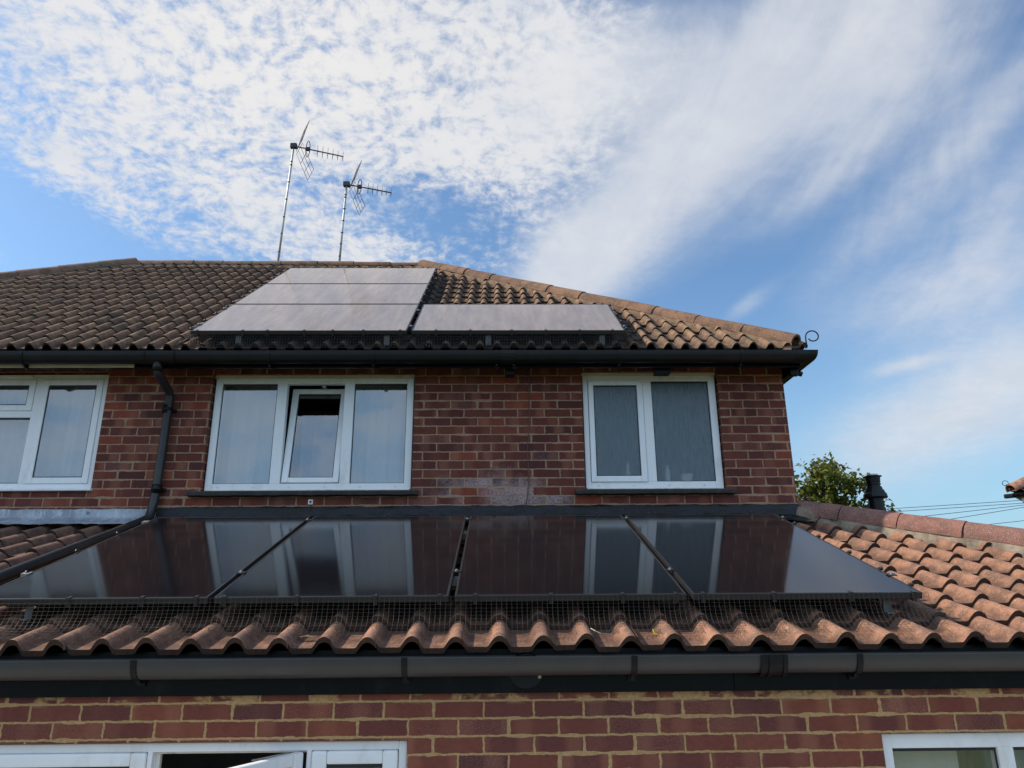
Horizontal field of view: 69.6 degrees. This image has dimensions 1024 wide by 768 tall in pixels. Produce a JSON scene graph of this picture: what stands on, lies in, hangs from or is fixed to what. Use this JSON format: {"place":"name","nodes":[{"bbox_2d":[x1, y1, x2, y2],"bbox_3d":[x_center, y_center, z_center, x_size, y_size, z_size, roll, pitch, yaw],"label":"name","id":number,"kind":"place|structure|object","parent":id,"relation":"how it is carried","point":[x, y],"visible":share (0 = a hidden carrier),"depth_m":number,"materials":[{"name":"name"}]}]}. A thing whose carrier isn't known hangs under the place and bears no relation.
{"place":"outdoors","nodes":[
{"label":"outdoors","id":0,"kind":"place"},
{"bbox_2d":[0,0,1023,528],"label":"sky","id":1,"kind":"structure","parent":0,"point":[850,173],"materials":[{"name":"blue"}]},
{"bbox_2d":[894,500,1020,508],"bbox_3d":[21.058,4.728,30.292,23.647,1.432,0.021,0,-17,-1],"label":"overhead wire","id":2,"kind":"object","parent":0,"point":[957,504],"visible":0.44,"depth_m":30.17,"materials":[{"name":"metal"}]},
{"bbox_2d":[896,503,1020,511],"bbox_3d":[21.039,4.841,30.257,23.647,1.482,0.021,0,-17,-1],"label":"overhead wire","id":3,"kind":"object","parent":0,"point":[958,507],"visible":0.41,"depth_m":30.14,"materials":[{"name":"metal"}]},
{"bbox_2d":[928,505,1021,515],"bbox_3d":[21.019,4.918,30.233,19.280,2.045,0.021,0,-17,-1],"label":"overhead wire","id":4,"kind":"object","parent":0,"point":[974,510],"visible":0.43,"depth_m":30.11,"materials":[{"name":"metal"}]},
{"bbox_2d":[953,507,1023,518],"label":"overhead wire","id":5,"kind":"object","parent":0,"point":[986,513],"visible":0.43,"depth_m":30.09,"materials":[{"name":"metal"}]},
{"bbox_2d":[1002,477,1023,502],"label":"house","id":6,"kind":"structure","parent":0,"point":[1016,487],"depth_m":14.14,"materials":[{"name":"ceramic"}]},
{"label":"ground","id":7,"kind":"structure","parent":0,"visible":0},
{"bbox_2d":[0,509,155,585],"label":"house extension","id":8,"kind":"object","parent":7,"relation":"on","point":[21,540],"visible":0.69,"depth_m":5.70,"materials":[{"name":"red tile"}]},
{"bbox_2d":[0,258,280,527],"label":"house","id":9,"kind":"structure","parent":7,"relation":"on","point":[100,326],"depth_m":6.24,"materials":[{"name":"brown tile"}]},
{"bbox_2d":[0,387,95,482],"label":"curtain","id":10,"kind":"object","parent":9,"relation":"hanging from","point":[64,438],"visible":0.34,"depth_m":6.27,"materials":[{"name":"white fabric"}]},
{"bbox_2d":[0,375,108,491],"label":"window","id":11,"kind":"structure","parent":9,"relation":"in","point":[34,410],"depth_m":6.15,"materials":[{"name":"white plastic"}]},
{"bbox_2d":[277,120,343,260],"bbox_3d":[-2.772,-2.538,10.219,0.786,2.344,0.310,10,-20,-29],"label":"tv aerial","id":12,"kind":"object","parent":9,"relation":"on","point":[293,146],"visible":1,"depth_m":10.25,"materials":[{"name":"metal"}]},
{"bbox_2d":[143,260,818,525],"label":"house","id":13,"kind":"structure","parent":7,"relation":"on","point":[678,407],"depth_m":6.15,"materials":[{"name":"brown brick"}]},
{"bbox_2d":[0,351,176,583],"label":"downpipe","id":14,"kind":"object","parent":13,"relation":"attached to","point":[157,360],"visible":0.97,"depth_m":5.86,"materials":[{"name":"black plastic"}]},
{"bbox_2d":[175,334,194,344],"bbox_3d":[-2.721,-0.837,7.431,0.142,1.822,2.485,0,-17,-1],"label":"bird guard","id":15,"kind":"object","parent":13,"relation":"attached to","point":[189,336],"visible":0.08,"depth_m":6.07,"materials":[{"name":"black metal"}]},
{"bbox_2d":[235,335,241,346],"bbox_3d":[-2.236,-0.352,6.022,0.044,0.087,0.034,0,-17,-1],"label":"roof hook","id":16,"kind":"object","parent":13,"relation":"on","point":[238,337],"visible":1,"depth_m":6.01,"materials":[{"name":"metal"}]},
{"bbox_2d":[214,386,276,483],"bbox_3d":[-2.229,0.501,6.291,0.560,1.185,0.030,0,-17,-1],"label":"curtain","id":17,"kind":"object","parent":13,"relation":"hanging from","point":[246,436],"visible":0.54,"depth_m":6.31,"materials":[{"name":"white fabric"}]},
{"bbox_2d":[204,375,414,490],"bbox_3d":[-1.677,0.426,6.239,1.698,0.992,0.197,0,-17,-1],"label":"window","id":18,"kind":"structure","parent":13,"relation":"in","point":[279,473],"depth_m":6.18,"materials":[{"name":"white plastic"}]},
{"bbox_2d":[308,499,312,510],"bbox_3d":[-1.623,0.976,5.923,0.038,0.092,0.026,0,-17,-1],"label":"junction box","id":19,"kind":"object","parent":13,"relation":"attached to","point":[310,502],"visible":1,"depth_m":5.92,"materials":[{"name":"white plastic"}]},
{"bbox_2d":[298,417,337,476],"bbox_3d":[-1.688,0.737,6.583,0.430,0.900,0.052,0,-17,-1],"label":"curtain","id":20,"kind":"object","parent":13,"relation":"hanging from","point":[318,443],"visible":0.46,"depth_m":6.64,"materials":[{"name":"white fabric"}]},
{"bbox_2d":[338,160,391,260],"bbox_3d":[-2.009,-2.231,10.108,0.693,1.700,0.279,8,-19,-26],"label":"tv aerial","id":21,"kind":"object","parent":13,"relation":"on","point":[346,184],"visible":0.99,"depth_m":10.10,"materials":[{"name":"metal"}]},
{"bbox_2d":[351,385,414,485],"bbox_3d":[-1.149,0.499,6.310,0.600,1.185,0.029,0,-17,-1],"label":"curtain","id":22,"kind":"object","parent":13,"relation":"hanging from","point":[378,449],"visible":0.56,"depth_m":6.33,"materials":[{"name":"white fabric"}]},
{"bbox_2d":[384,335,389,345],"bbox_3d":[-1.026,-0.355,6.043,0.044,0.087,0.034,0,-17,-1],"label":"roof hook","id":23,"kind":"object","parent":13,"relation":"attached to","point":[386,342],"visible":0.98,"depth_m":6.03,"materials":[{"name":"metal"}]},
{"bbox_2d":[188,335,626,347],"bbox_3d":[-0.841,-0.350,6.004,3.553,0.117,0.026,0,-17,-1],"label":"bird guard","id":24,"kind":"object","parent":13,"relation":"on","point":[480,339],"visible":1,"depth_m":6.01,"materials":[{"name":"black metal"}]},
{"bbox_2d":[421,272,448,307],"bbox_3d":[-0.816,-1.005,7.952,0.142,1.221,1.650,0,-17,-1],"label":"bird guard","id":25,"kind":"object","parent":13,"relation":"attached to","point":[438,281],"visible":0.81,"depth_m":8.08,"materials":[{"name":"black metal"}]},
{"bbox_2d":[485,335,490,345],"bbox_3d":[-0.196,-0.357,6.057,0.044,0.087,0.034,0,-17,-1],"label":"roof hook","id":26,"kind":"object","parent":13,"relation":"attached to","point":[487,340],"visible":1,"depth_m":6.04,"materials":[{"name":"metal"}]},
{"bbox_2d":[526,368,529,503],"bbox_3d":[0.128,0.418,6.129,0.044,1.166,0.007,0,-17,-1],"label":"cable","id":27,"kind":"object","parent":13,"relation":"attached to","point":[528,434],"visible":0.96,"depth_m":6.13,"materials":[{"name":"black plastic"}]},
{"bbox_2d":[599,335,604,344],"bbox_3d":[0.744,-0.359,6.074,0.044,0.087,0.034,0,-17,-1],"label":"roof hook","id":28,"kind":"object","parent":13,"relation":"on","point":[602,336],"visible":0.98,"depth_m":6.07,"materials":[{"name":"metal"}]},
{"bbox_2d":[617,314,642,343],"bbox_3d":[1.004,-0.527,6.549,0.142,0.655,0.863,0,-17,-1],"label":"bird guard","id":29,"kind":"object","parent":13,"relation":"on","point":[630,337],"visible":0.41,"depth_m":6.38,"materials":[{"name":"black metal"}]},
{"bbox_2d":[581,373,723,488],"bbox_3d":[1.178,0.394,6.232,1.158,1.008,0.074,0,-17,-1],"label":"window","id":30,"kind":"structure","parent":13,"relation":"in","point":[647,431],"depth_m":6.21,"materials":[{"name":"white plastic"}]},
{"bbox_2d":[0,496,1023,767],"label":"house extension","id":31,"kind":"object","parent":7,"relation":"on","point":[752,694],"visible":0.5,"depth_m":3.33,"materials":[{"name":"ceramic"}]},
{"bbox_2d":[20,605,45,621],"bbox_3d":[-2.361,1.133,3.635,0.036,0.076,0.150,0,-17,-1],"label":"roof hook","id":32,"kind":"object","parent":31,"relation":"attached to","point":[29,613],"visible":0.96,"depth_m":3.59,"materials":[{"name":"metal"}]},
{"bbox_2d":[0,740,407,767],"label":"window","id":33,"kind":"structure","parent":31,"relation":"in","point":[341,754],"depth_m":3.27,"materials":[{"name":"white plastic"}]},
{"bbox_2d":[0,593,949,638],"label":"bird guard","id":34,"kind":"object","parent":31,"relation":"on","point":[440,604],"visible":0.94,"depth_m":3.52,"materials":[{"name":"metal"}]},
{"bbox_2d":[462,531,640,538],"bbox_3d":[-0.321,1.091,5.124,4.726,0.112,0.130,0,-17,-1],"label":"mounting rail","id":35,"kind":"object","parent":31,"relation":"attached to","point":[464,535],"visible":0.02,"depth_m":5.08,"materials":[{"name":"metal"}]},
{"bbox_2d":[452,575,678,585],"bbox_3d":[-0.302,1.114,4.035,4.726,0.112,0.130,0,-17,-1],"label":"mounting rail","id":36,"kind":"object","parent":31,"relation":"attached to","point":[455,579],"visible":0.02,"depth_m":3.99,"materials":[{"name":"metal"}]},
{"bbox_2d":[0,514,310,606],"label":"solar panel","id":37,"kind":"object","parent":36,"relation":"attached to","point":[155,560],"visible":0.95,"depth_m":4.17,"materials":[{"name":"black glass"}]},
{"bbox_2d":[214,513,470,605],"bbox_3d":[-0.874,1.021,4.551,1.171,0.058,1.980,0,1,-1],"label":"solar panel","id":38,"kind":"object","parent":36,"relation":"attached to","point":[388,558],"visible":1,"depth_m":4.16,"materials":[{"name":"black glass"}]},
{"bbox_2d":[455,512,686,603],"bbox_3d":[0.289,1.018,4.571,1.171,0.058,1.980,0,1,-1],"label":"solar panel","id":39,"kind":"object","parent":36,"relation":"attached to","point":[532,558],"visible":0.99,"depth_m":4.19,"materials":[{"name":"black glass"}]},
{"bbox_2d":[625,511,921,601],"bbox_3d":[1.450,1.016,4.591,1.164,0.058,1.980,0,1,-1],"label":"solar panel","id":40,"kind":"object","parent":36,"relation":"attached to","point":[750,554],"visible":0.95,"depth_m":4.21,"materials":[{"name":"black glass"}]},
{"bbox_2d":[863,474,887,510],"bbox_3d":[3.284,1.226,6.585,0.206,0.843,0.204,0,-17,-1],"label":"flue","id":41,"kind":"object","parent":31,"relation":"on","point":[875,495],"visible":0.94,"depth_m":6.61,"materials":[{"name":"black plastic"}]},
{"bbox_2d":[873,599,894,614],"bbox_3d":[1.868,1.123,3.709,0.036,0.076,0.150,0,-17,-1],"label":"roof hook","id":42,"kind":"object","parent":31,"relation":"attached to","point":[887,605],"visible":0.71,"depth_m":3.67,"materials":[{"name":"metal"}]},
{"bbox_2d":[893,751,958,767],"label":"blind","id":43,"kind":"object","parent":31,"relation":"hanging from","point":[925,759],"depth_m":3.43,"materials":[{"name":"beige fabric"}]},
{"bbox_2d":[926,604,959,625],"bbox_3d":[2.068,1.104,3.518,0.124,0.100,0.098,2,-17,-7],"label":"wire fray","id":44,"kind":"object","parent":31,"relation":"on","point":[934,612],"visible":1,"depth_m":3.53,"materials":[{"name":"black metal"}]},
{"bbox_2d":[881,732,1023,767],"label":"window","id":45,"kind":"structure","parent":31,"relation":"in","point":[1001,745],"depth_m":3.34,"materials":[{"name":"white plastic"}]},
{"bbox_2d":[956,751,973,767],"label":"curtain","id":46,"kind":"object","parent":31,"relation":"hanging from","point":[965,759],"visible":0.24,"depth_m":3.49,"materials":[{"name":"fabric"}]},
{"bbox_2d":[983,750,1023,767],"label":"curtain","id":47,"kind":"object","parent":31,"relation":"hanging from","point":[1019,757],"visible":0.16,"depth_m":3.45,"materials":[{"name":"fabric"}]},
{"bbox_2d":[794,452,900,511],"bbox_3d":[4.847,3.507,10.630,3.483,5.106,3.329,0,-17,-1],"label":"tree","id":48,"kind":"object","parent":7,"relation":"on","point":[824,475],"visible":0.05,"depth_m":10.81,"materials":[{"name":"green plant"}]},
{"bbox_3d":[-0.855,-0.635,6.775,3.609,0.053,0.053,0,-17,-1],"label":"mounting rail","id":49,"kind":"object","parent":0,"visible":0},
{"bbox_2d":[190,304,418,335],"bbox_3d":[-1.762,-0.582,6.475,1.785,0.056,1.008,0,19,-1],"label":"solar panel","id":50,"kind":"object","parent":49,"relation":"attached to","point":[303,319],"visible":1,"depth_m":6.37,"materials":[{"name":"black glass"}]},
{"bbox_2d":[408,303,626,334],"bbox_3d":[0.041,-0.587,6.511,1.826,0.056,1.018,0,19,-1],"label":"solar panel","id":51,"kind":"object","parent":49,"relation":"attached to","point":[512,319],"visible":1,"depth_m":6.40,"materials":[{"name":"black glass"}]},
{"bbox_3d":[-1.760,-0.782,7.205,1.815,0.053,0.053,0,-17,-1],"label":"mounting rail","id":52,"kind":"object","parent":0,"visible":0},
{"bbox_2d":[232,284,429,306],"bbox_3d":[-1.764,-0.908,7.444,1.800,0.054,0.999,0,19,-1],"label":"solar panel","id":53,"kind":"object","parent":52,"relation":"attached to","point":[339,294],"visible":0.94,"depth_m":7.39,"materials":[{"name":"black glass"}]},
{"bbox_3d":[-1.777,-1.101,8.152,1.815,0.053,0.053,0,-17,-1],"label":"mounting rail","id":54,"kind":"object","parent":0,"visible":0},
{"bbox_2d":[265,267,437,284],"bbox_3d":[-1.782,-1.233,8.412,1.800,0.056,1.009,0,19,-1],"label":"solar panel","id":55,"kind":"object","parent":54,"relation":"attached to","point":[332,275],"visible":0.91,"depth_m":8.34,"materials":[{"name":"black glass"}]}
]}

